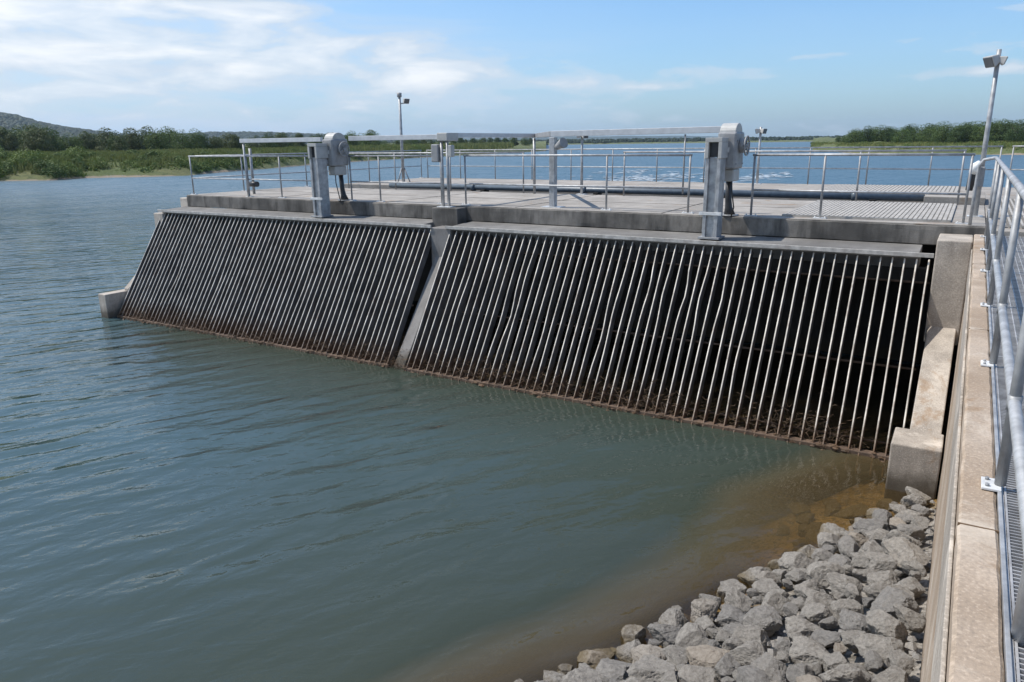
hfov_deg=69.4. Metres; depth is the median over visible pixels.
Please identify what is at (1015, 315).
floor grating
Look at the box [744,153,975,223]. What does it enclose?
railing
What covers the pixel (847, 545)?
boulder
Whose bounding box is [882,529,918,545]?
boulder
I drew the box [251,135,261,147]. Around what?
tree
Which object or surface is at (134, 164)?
bush
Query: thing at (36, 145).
tree
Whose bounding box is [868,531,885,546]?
boulder
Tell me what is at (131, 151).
bush
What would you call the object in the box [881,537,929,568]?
boulder
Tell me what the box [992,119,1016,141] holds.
tree
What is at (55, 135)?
tree
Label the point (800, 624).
boulder
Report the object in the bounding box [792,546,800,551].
boulder
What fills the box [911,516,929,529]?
boulder
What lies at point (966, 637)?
retaining wall
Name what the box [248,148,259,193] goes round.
valve post
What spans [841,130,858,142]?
tree
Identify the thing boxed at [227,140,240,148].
tree
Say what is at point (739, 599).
boulder
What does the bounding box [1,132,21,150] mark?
tree
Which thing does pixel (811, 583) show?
boulder
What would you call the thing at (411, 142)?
tree
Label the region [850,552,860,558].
boulder
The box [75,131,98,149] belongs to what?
tree
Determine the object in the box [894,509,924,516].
boulder
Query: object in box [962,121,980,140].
tree
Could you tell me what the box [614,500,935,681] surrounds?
rubble
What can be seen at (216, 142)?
tree
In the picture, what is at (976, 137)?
tree
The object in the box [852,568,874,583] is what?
boulder
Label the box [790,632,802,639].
boulder
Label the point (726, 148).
gate hoist
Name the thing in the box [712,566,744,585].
boulder
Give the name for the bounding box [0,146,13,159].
bush
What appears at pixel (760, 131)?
lamp post
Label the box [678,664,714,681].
boulder
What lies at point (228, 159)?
bush
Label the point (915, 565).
boulder
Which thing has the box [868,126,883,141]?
tree
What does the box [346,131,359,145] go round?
tree
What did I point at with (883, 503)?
boulder
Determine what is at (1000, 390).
floor grating
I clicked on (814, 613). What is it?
boulder
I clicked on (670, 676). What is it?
boulder
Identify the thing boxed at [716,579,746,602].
boulder
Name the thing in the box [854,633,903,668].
boulder
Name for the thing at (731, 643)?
boulder
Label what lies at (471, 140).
tree
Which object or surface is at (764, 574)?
boulder
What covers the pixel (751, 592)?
boulder
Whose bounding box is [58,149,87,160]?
bush
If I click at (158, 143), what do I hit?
tree
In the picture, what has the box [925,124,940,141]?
tree
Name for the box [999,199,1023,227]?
floor grating
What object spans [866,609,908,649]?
boulder
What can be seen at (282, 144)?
tree
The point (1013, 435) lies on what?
walkway railing
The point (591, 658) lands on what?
boulder
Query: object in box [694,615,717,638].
boulder
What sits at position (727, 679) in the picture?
boulder
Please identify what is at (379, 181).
railing
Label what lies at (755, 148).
railing
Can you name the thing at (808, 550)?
boulder
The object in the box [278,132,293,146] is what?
tree
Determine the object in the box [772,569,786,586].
boulder
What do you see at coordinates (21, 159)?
bush
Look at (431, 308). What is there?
trash rack
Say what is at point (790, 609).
boulder
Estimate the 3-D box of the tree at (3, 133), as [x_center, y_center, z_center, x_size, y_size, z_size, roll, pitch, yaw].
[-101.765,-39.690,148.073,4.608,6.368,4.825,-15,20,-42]
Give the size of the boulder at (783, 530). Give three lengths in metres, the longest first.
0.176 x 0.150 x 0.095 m
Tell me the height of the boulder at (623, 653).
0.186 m
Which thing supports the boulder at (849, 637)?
on the rubble
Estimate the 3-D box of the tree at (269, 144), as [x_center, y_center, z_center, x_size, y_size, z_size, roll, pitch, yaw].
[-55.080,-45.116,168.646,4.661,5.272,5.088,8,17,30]
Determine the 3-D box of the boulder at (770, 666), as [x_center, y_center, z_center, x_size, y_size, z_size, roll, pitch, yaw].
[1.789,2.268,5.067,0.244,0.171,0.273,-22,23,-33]
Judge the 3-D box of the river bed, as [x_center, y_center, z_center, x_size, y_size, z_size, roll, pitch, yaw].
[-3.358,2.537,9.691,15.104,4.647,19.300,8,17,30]
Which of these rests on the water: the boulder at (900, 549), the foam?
the foam
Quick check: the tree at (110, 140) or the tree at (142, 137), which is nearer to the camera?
the tree at (110, 140)
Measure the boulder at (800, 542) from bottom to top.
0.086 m
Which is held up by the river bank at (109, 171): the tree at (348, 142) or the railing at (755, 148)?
the tree at (348, 142)
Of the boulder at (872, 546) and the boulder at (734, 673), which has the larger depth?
the boulder at (872, 546)
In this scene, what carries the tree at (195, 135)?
on the river bank at (109, 171)
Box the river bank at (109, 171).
[0,141,545,180]
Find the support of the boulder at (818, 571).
on the river bed
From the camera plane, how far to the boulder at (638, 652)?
5.83 m
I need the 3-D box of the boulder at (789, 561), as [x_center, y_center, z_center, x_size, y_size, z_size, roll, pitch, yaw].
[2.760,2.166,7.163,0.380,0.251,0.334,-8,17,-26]
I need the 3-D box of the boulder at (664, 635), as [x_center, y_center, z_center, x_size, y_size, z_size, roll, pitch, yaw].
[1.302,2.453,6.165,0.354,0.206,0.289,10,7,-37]
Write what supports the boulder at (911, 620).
on the rubble
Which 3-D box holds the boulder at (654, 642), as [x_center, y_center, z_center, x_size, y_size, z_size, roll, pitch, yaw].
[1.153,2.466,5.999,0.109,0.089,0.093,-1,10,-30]
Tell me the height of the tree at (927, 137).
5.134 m
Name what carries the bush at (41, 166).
on the river bank at (109, 171)
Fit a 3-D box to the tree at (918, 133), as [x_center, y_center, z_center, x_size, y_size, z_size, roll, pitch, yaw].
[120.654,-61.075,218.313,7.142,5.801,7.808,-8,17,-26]
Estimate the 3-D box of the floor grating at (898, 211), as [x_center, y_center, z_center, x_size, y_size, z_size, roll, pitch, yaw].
[6.363,-2.310,12.992,2.424,0.031,3.340,8,17,30]
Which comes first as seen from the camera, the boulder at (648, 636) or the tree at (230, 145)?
the boulder at (648, 636)
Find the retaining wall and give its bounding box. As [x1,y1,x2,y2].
[919,234,1012,681]
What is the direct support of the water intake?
in the water
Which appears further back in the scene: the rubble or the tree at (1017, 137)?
the tree at (1017, 137)
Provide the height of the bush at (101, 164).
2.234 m
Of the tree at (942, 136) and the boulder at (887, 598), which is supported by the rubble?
the boulder at (887, 598)
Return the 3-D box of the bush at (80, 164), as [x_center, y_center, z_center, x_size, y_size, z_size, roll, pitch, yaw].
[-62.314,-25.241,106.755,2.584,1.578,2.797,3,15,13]
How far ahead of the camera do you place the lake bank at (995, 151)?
188.76 m
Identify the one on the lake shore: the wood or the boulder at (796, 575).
the wood
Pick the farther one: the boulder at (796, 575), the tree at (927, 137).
the tree at (927, 137)
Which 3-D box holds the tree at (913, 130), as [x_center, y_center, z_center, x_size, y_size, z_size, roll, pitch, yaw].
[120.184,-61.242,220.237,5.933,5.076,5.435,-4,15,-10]
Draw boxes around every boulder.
[543,670,564,681]
[557,664,573,674]
[562,667,601,681]
[564,658,578,668]
[577,648,614,668]
[578,663,592,668]
[595,659,631,681]
[604,644,620,647]
[610,647,617,658]
[616,639,640,662]
[620,677,639,681]
[621,624,645,643]
[626,656,675,681]
[630,644,666,663]
[645,628,653,644]
[647,624,680,647]
[648,639,660,646]
[658,597,689,615]
[658,608,687,626]
[660,670,678,681]
[661,645,687,668]
[671,605,682,611]
[675,622,708,647]
[676,663,684,670]
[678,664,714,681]
[686,645,729,681]
[690,598,718,622]
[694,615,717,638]
[698,593,720,610]
[706,628,716,638]
[708,639,719,647]
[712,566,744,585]
[714,653,740,681]
[715,629,729,642]
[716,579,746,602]
[716,604,744,626]
[721,676,734,681]
[722,622,742,636]
[722,637,743,649]
[724,587,751,613]
[728,640,764,665]
[732,624,770,651]
[732,670,737,680]
[736,665,769,681]
[737,566,771,587]
[743,605,782,636]
[746,588,757,597]
[750,652,788,681]
[751,596,761,604]
[752,577,779,604]
[754,571,779,584]
[761,590,789,618]
[768,559,778,570]
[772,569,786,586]
[773,637,791,652]
[774,589,788,597]
[776,525,788,535]
[776,650,788,662]
[777,551,814,570]
[782,578,792,588]
[782,602,798,616]
[784,568,806,583]
[785,615,823,641]
[786,663,813,681]
[789,636,828,665]
[790,596,804,610]
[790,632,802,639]
[792,538,807,546]
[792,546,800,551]
[793,578,819,596]
[795,513,814,524]
[796,544,816,558]
[796,674,822,681]
[798,524,809,537]
[799,586,834,609]
[800,602,832,625]
[804,522,821,532]
[804,596,819,605]
[805,529,818,547]
[805,662,821,678]
[806,560,845,595]
[810,629,841,648]
[811,548,833,560]
[816,522,844,547]
[817,532,839,553]
[818,616,838,628]
[818,663,873,681]
[822,498,839,508]
[822,544,836,553]
[822,651,847,671]
[824,505,839,516]
[826,572,862,599]
[827,554,850,565]
[830,598,863,619]
[832,503,868,518]
[833,643,846,654]
[837,608,871,633]
[838,535,859,560]
[841,630,865,653]
[842,564,854,574]
[843,626,852,630]
[845,583,860,601]
[847,532,868,547]
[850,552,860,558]
[851,554,869,568]
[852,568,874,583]
[853,518,891,536]
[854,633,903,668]
[858,540,883,553]
[862,597,874,608]
[863,551,888,560]
[863,582,884,598]
[864,649,883,671]
[865,528,888,537]
[866,508,879,518]
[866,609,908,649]
[867,570,897,584]
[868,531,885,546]
[868,554,896,571]
[870,586,919,618]
[871,665,907,681]
[872,509,891,522]
[876,498,892,509]
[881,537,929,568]
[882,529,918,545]
[886,584,914,599]
[889,503,906,513]
[889,517,905,529]
[889,649,915,675]
[893,603,925,632]
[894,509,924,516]
[894,569,902,576]
[894,577,925,598]
[897,523,925,541]
[898,514,915,523]
[900,493,926,509]
[901,560,926,576]
[905,486,931,503]
[909,570,920,581]
[910,504,929,516]
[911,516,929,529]
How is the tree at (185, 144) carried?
on the river bank at (109, 171)
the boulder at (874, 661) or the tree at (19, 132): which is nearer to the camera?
the boulder at (874, 661)
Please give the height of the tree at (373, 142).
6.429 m
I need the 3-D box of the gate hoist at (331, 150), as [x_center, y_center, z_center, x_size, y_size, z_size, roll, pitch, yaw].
[-4.007,-3.688,16.413,0.492,1.803,1.009,14,21,43]
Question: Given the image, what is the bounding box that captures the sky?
[0,0,1023,136]
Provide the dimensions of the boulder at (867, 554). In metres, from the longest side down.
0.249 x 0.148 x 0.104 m
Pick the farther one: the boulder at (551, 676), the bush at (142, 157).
the bush at (142, 157)
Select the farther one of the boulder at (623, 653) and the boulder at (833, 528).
the boulder at (833, 528)
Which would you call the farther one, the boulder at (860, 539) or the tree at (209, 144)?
the tree at (209, 144)
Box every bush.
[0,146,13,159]
[0,160,16,173]
[0,164,13,176]
[8,148,46,166]
[18,156,38,169]
[26,149,48,158]
[29,160,51,173]
[39,162,68,177]
[57,162,81,175]
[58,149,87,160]
[64,145,93,158]
[70,157,83,163]
[72,160,88,168]
[88,156,115,169]
[126,150,139,153]
[130,163,142,168]
[135,155,148,160]
[144,150,159,158]
[170,156,193,167]
[196,150,214,159]
[219,154,236,165]
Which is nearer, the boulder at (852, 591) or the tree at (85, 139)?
the boulder at (852, 591)
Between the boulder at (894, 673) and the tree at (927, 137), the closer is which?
the boulder at (894, 673)
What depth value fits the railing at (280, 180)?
18.32 m
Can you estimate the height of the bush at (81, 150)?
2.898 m
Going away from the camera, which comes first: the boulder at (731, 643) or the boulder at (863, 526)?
the boulder at (731, 643)
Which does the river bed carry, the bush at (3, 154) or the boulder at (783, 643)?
the boulder at (783, 643)
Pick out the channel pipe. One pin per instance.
(803, 195)
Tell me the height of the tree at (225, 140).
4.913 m
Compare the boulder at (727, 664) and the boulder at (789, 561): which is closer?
the boulder at (727, 664)
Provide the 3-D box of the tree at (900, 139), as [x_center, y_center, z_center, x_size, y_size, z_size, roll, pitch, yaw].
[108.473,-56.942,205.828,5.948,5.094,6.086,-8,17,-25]
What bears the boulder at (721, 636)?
on the rubble
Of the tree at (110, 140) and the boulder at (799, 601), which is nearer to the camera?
the boulder at (799, 601)
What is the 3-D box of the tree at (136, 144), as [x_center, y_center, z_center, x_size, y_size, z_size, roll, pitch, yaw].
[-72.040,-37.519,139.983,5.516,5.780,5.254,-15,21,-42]
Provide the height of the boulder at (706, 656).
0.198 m
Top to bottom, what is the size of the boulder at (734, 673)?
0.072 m
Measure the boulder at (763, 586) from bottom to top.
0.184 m
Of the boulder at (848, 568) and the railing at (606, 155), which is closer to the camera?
the boulder at (848, 568)
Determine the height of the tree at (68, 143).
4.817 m
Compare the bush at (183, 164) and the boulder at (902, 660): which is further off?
the bush at (183, 164)
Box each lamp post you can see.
[397,93,410,181]
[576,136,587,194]
[754,127,766,183]
[965,49,1007,216]
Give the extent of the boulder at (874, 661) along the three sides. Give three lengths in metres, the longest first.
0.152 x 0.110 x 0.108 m
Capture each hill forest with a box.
[0,112,192,142]
[180,131,536,144]
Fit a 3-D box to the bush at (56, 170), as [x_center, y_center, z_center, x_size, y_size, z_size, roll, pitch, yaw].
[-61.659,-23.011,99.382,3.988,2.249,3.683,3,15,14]
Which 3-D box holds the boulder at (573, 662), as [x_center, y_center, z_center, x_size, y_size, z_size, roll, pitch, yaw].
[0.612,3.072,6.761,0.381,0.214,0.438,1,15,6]
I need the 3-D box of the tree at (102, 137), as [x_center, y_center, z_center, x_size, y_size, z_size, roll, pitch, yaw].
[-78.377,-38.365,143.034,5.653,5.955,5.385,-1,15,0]
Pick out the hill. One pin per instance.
(597, 137)
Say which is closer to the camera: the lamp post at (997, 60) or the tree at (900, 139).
the lamp post at (997, 60)
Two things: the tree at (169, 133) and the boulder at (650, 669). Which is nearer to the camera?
the boulder at (650, 669)
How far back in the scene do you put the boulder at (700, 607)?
6.37 m
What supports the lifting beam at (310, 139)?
on the water intake
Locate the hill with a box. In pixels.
[463,136,717,139]
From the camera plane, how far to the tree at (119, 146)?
130.54 m
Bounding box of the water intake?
[98,178,1023,502]
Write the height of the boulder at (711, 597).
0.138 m
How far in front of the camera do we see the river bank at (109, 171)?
109.12 m
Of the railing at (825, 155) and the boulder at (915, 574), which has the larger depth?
the railing at (825, 155)
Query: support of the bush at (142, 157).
on the river bank at (109, 171)
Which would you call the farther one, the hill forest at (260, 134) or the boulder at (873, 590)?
the hill forest at (260, 134)
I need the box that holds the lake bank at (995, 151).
[812,136,1023,154]
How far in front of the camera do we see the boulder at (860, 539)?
7.39 m
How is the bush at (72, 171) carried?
on the river bank at (109, 171)
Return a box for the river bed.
[487,463,940,681]
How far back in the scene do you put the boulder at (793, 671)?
4.83 m
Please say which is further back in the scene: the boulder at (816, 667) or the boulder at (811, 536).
the boulder at (811, 536)
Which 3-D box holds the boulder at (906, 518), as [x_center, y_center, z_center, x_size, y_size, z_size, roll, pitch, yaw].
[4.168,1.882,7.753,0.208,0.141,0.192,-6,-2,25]
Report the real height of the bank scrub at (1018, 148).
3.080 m
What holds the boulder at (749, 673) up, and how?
on the river bed
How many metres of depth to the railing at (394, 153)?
19.78 m
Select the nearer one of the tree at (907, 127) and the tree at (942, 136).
the tree at (942, 136)
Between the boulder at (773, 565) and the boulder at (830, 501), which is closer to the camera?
the boulder at (773, 565)
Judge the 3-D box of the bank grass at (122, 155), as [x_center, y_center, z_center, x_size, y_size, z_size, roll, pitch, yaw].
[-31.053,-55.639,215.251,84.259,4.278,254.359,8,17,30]
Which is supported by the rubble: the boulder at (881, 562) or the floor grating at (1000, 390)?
the boulder at (881, 562)
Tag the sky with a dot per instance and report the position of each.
(797, 68)
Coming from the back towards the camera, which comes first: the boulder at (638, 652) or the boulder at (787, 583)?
the boulder at (787, 583)
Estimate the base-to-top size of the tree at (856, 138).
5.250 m
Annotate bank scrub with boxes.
[0,148,475,177]
[815,141,1023,151]
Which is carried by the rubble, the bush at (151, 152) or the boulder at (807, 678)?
the boulder at (807, 678)
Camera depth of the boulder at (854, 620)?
5.45 m
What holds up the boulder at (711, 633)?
on the river bed
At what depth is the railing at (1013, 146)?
18.23 m
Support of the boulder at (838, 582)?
on the rubble
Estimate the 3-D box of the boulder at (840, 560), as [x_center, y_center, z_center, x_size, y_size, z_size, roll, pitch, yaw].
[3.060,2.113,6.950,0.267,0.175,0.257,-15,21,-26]
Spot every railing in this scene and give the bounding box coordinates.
[188,155,310,197]
[195,150,423,190]
[347,152,524,192]
[348,155,446,203]
[426,146,1002,185]
[461,154,693,213]
[623,149,966,204]
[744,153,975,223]
[968,156,1023,673]
[1010,145,1023,169]
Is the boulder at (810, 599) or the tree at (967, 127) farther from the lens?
the tree at (967, 127)
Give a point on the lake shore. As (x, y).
(687, 142)
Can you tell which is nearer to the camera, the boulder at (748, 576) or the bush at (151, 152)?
the boulder at (748, 576)
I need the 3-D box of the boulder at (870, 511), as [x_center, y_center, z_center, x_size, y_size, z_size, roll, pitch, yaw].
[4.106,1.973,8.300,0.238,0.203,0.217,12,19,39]
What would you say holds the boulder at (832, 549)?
on the rubble
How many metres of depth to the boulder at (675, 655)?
5.55 m
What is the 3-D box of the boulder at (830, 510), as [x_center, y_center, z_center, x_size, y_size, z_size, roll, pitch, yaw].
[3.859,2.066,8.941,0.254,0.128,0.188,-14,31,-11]
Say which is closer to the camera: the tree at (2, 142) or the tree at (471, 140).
the tree at (2, 142)
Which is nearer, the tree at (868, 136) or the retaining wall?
the retaining wall
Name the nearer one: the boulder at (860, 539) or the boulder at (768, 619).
the boulder at (768, 619)
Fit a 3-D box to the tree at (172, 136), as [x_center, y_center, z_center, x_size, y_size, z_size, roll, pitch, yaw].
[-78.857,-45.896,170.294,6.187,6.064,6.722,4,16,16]
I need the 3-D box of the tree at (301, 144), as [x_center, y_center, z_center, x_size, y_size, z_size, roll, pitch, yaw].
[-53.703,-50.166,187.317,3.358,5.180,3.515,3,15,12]
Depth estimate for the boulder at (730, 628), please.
5.80 m
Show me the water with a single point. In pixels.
(176, 504)
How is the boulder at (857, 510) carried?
on the river bed
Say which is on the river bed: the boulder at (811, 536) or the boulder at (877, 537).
the boulder at (811, 536)
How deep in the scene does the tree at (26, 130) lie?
130.59 m
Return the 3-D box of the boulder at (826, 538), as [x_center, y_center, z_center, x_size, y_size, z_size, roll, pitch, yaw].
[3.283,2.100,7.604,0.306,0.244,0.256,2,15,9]
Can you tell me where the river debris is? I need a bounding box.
[117,303,885,463]
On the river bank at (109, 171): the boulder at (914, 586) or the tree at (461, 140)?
the tree at (461, 140)
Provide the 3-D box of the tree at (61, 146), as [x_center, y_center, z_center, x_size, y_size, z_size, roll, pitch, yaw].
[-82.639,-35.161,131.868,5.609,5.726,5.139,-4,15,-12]
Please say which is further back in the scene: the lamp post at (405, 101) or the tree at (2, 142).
the tree at (2, 142)
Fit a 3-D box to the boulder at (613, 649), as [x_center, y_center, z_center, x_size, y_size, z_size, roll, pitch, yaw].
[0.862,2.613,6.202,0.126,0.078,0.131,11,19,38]
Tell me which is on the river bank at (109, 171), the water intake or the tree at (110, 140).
the tree at (110, 140)
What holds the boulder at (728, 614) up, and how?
on the river bed
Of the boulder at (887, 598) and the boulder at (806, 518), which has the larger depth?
the boulder at (806, 518)
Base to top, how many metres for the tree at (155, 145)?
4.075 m
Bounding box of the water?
[0,142,1023,681]
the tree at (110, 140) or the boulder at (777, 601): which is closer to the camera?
the boulder at (777, 601)
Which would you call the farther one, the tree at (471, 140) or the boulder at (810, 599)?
the tree at (471, 140)
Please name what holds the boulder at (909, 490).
on the river bed
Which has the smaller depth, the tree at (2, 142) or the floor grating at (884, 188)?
the floor grating at (884, 188)
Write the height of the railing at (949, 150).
1.005 m
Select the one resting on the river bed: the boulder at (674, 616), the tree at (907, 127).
the boulder at (674, 616)
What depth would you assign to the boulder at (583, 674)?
5.47 m
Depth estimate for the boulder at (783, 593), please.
6.34 m
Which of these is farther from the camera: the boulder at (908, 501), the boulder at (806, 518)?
the boulder at (806, 518)
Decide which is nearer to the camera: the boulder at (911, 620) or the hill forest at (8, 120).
the boulder at (911, 620)
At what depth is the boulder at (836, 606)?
5.79 m
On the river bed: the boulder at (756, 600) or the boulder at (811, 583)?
the boulder at (756, 600)
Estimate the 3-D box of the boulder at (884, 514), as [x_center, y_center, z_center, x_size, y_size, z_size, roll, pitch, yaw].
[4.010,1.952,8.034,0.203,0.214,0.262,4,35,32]
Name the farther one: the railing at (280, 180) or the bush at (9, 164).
the bush at (9, 164)
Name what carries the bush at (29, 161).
on the river bank at (109, 171)
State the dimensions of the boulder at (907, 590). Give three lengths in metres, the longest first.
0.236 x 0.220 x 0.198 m
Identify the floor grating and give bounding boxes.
[782,200,956,221]
[819,184,958,191]
[987,235,1023,252]
[987,251,1023,274]
[988,273,1023,306]
[990,305,1023,357]
[994,357,1023,454]
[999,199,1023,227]
[1001,455,1023,681]
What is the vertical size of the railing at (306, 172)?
1.019 m
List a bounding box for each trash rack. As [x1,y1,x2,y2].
[117,209,430,367]
[403,226,933,478]
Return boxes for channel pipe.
[389,183,924,201]
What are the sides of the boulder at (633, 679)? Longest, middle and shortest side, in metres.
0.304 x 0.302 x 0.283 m
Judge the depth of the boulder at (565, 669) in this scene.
5.87 m
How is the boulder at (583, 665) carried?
on the rubble
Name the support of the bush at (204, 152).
on the river bank at (109, 171)
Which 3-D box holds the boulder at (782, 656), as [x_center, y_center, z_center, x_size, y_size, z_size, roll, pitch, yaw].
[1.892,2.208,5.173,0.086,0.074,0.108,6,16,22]
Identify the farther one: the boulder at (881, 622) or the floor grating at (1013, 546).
the boulder at (881, 622)
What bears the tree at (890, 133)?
on the lake bank at (995, 151)
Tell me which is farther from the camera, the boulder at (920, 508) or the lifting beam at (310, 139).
the lifting beam at (310, 139)
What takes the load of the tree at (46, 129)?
on the river bank at (109, 171)
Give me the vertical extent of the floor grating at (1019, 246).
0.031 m
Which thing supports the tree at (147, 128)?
on the river bank at (109, 171)
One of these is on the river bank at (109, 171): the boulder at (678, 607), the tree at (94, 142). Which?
the tree at (94, 142)
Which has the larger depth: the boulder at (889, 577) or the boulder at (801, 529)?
the boulder at (801, 529)
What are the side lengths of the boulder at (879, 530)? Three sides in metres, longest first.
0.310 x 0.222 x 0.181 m
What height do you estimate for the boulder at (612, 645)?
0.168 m
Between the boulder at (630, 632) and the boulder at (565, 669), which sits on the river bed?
the boulder at (630, 632)
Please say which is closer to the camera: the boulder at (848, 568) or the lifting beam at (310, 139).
the boulder at (848, 568)
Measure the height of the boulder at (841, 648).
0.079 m
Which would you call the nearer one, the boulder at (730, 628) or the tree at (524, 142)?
the boulder at (730, 628)
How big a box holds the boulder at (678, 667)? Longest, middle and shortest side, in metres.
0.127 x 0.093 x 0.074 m
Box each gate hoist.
[307,133,350,217]
[697,123,749,239]
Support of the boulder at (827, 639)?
on the rubble
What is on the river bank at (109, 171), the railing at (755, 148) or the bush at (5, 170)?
the bush at (5, 170)
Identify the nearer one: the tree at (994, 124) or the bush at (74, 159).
the bush at (74, 159)
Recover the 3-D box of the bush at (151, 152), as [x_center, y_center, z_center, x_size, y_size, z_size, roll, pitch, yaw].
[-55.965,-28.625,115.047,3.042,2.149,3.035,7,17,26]
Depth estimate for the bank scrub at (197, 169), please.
112.80 m
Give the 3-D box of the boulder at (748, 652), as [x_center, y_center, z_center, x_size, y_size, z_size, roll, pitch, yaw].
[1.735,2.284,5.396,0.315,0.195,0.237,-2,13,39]
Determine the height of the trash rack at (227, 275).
2.818 m
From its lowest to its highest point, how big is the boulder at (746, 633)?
0.218 m
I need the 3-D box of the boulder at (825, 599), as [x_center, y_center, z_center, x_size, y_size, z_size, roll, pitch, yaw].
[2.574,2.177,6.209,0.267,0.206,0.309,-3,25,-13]
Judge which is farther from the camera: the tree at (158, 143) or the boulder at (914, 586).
the tree at (158, 143)
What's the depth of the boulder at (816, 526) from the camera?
8.48 m
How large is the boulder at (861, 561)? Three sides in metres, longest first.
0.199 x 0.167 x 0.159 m
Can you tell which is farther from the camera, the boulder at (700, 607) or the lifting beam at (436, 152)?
the lifting beam at (436, 152)
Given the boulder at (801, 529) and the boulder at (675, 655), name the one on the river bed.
the boulder at (801, 529)
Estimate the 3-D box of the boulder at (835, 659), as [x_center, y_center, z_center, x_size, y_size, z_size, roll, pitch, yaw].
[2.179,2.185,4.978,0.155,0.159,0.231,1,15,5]
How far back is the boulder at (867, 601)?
5.82 m
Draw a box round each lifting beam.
[239,137,322,196]
[348,133,457,207]
[458,126,720,207]
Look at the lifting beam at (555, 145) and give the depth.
14.02 m
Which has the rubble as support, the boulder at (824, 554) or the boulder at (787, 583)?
the boulder at (824, 554)
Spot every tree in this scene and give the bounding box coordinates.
[0,126,11,150]
[0,136,8,150]
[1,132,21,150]
[8,125,33,146]
[17,123,59,145]
[17,125,43,150]
[20,127,57,151]
[34,127,65,151]
[48,129,61,144]
[55,132,88,150]
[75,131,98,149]
[83,133,101,149]
[94,127,115,150]
[104,131,126,150]
[111,135,129,151]
[122,128,146,150]
[127,129,150,146]
[139,125,155,142]
[144,128,173,149]
[147,136,163,149]
[150,126,183,147]
[161,129,180,144]
[169,129,199,149]
[183,128,208,149]
[198,133,216,148]
[208,136,223,148]
[219,133,231,147]
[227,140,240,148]
[229,134,242,148]
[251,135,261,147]
[258,131,277,147]
[272,132,287,146]
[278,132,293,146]
[294,132,306,146]
[344,133,359,145]
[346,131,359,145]
[358,129,382,145]
[406,140,418,144]
[458,138,465,142]
[468,138,476,142]
[519,138,531,145]
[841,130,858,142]
[846,129,866,142]
[860,125,875,141]
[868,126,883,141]
[869,124,891,141]
[882,126,894,141]
[890,127,911,142]
[900,124,913,137]
[905,127,919,141]
[910,124,929,141]
[916,127,935,141]
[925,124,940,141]
[929,121,954,142]
[946,125,966,142]
[958,122,976,142]
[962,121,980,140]
[965,123,995,141]
[977,118,1002,140]
[977,122,1001,140]
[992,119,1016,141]
[1002,119,1023,141]
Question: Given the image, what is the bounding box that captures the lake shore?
[546,140,812,144]
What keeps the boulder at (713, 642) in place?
on the river bed
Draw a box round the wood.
[360,135,895,143]
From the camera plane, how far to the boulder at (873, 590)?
5.97 m
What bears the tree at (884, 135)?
on the lake bank at (995, 151)
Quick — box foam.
[585,168,790,181]
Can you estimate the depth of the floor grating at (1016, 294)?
6.53 m
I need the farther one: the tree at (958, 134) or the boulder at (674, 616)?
the tree at (958, 134)
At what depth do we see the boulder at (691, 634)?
5.79 m
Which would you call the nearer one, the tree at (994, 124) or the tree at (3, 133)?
the tree at (3, 133)
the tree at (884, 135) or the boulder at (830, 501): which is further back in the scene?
the tree at (884, 135)
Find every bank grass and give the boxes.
[0,142,513,174]
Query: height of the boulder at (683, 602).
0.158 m
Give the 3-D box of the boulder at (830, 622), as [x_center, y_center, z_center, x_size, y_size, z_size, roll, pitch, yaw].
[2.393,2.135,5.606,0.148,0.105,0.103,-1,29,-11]
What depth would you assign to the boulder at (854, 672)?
4.60 m
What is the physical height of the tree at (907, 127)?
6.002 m
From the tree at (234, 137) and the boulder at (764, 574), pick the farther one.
the tree at (234, 137)
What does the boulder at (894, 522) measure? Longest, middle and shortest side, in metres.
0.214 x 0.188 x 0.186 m
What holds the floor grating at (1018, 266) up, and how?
on the retaining wall
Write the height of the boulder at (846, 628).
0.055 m
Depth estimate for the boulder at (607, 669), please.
5.51 m
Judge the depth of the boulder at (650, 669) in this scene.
5.35 m
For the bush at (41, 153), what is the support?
on the river bank at (109, 171)
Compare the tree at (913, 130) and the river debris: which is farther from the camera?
the tree at (913, 130)
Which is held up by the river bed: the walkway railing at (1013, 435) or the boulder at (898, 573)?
the boulder at (898, 573)
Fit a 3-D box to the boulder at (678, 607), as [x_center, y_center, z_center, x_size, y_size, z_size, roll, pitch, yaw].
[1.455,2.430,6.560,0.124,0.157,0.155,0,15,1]
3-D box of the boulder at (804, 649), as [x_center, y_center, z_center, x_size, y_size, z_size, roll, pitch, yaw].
[2.112,2.212,5.217,0.284,0.206,0.304,8,17,29]
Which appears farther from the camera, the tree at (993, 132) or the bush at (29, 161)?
the tree at (993, 132)
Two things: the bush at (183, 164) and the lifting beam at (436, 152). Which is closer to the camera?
the lifting beam at (436, 152)
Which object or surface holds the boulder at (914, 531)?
on the river bed

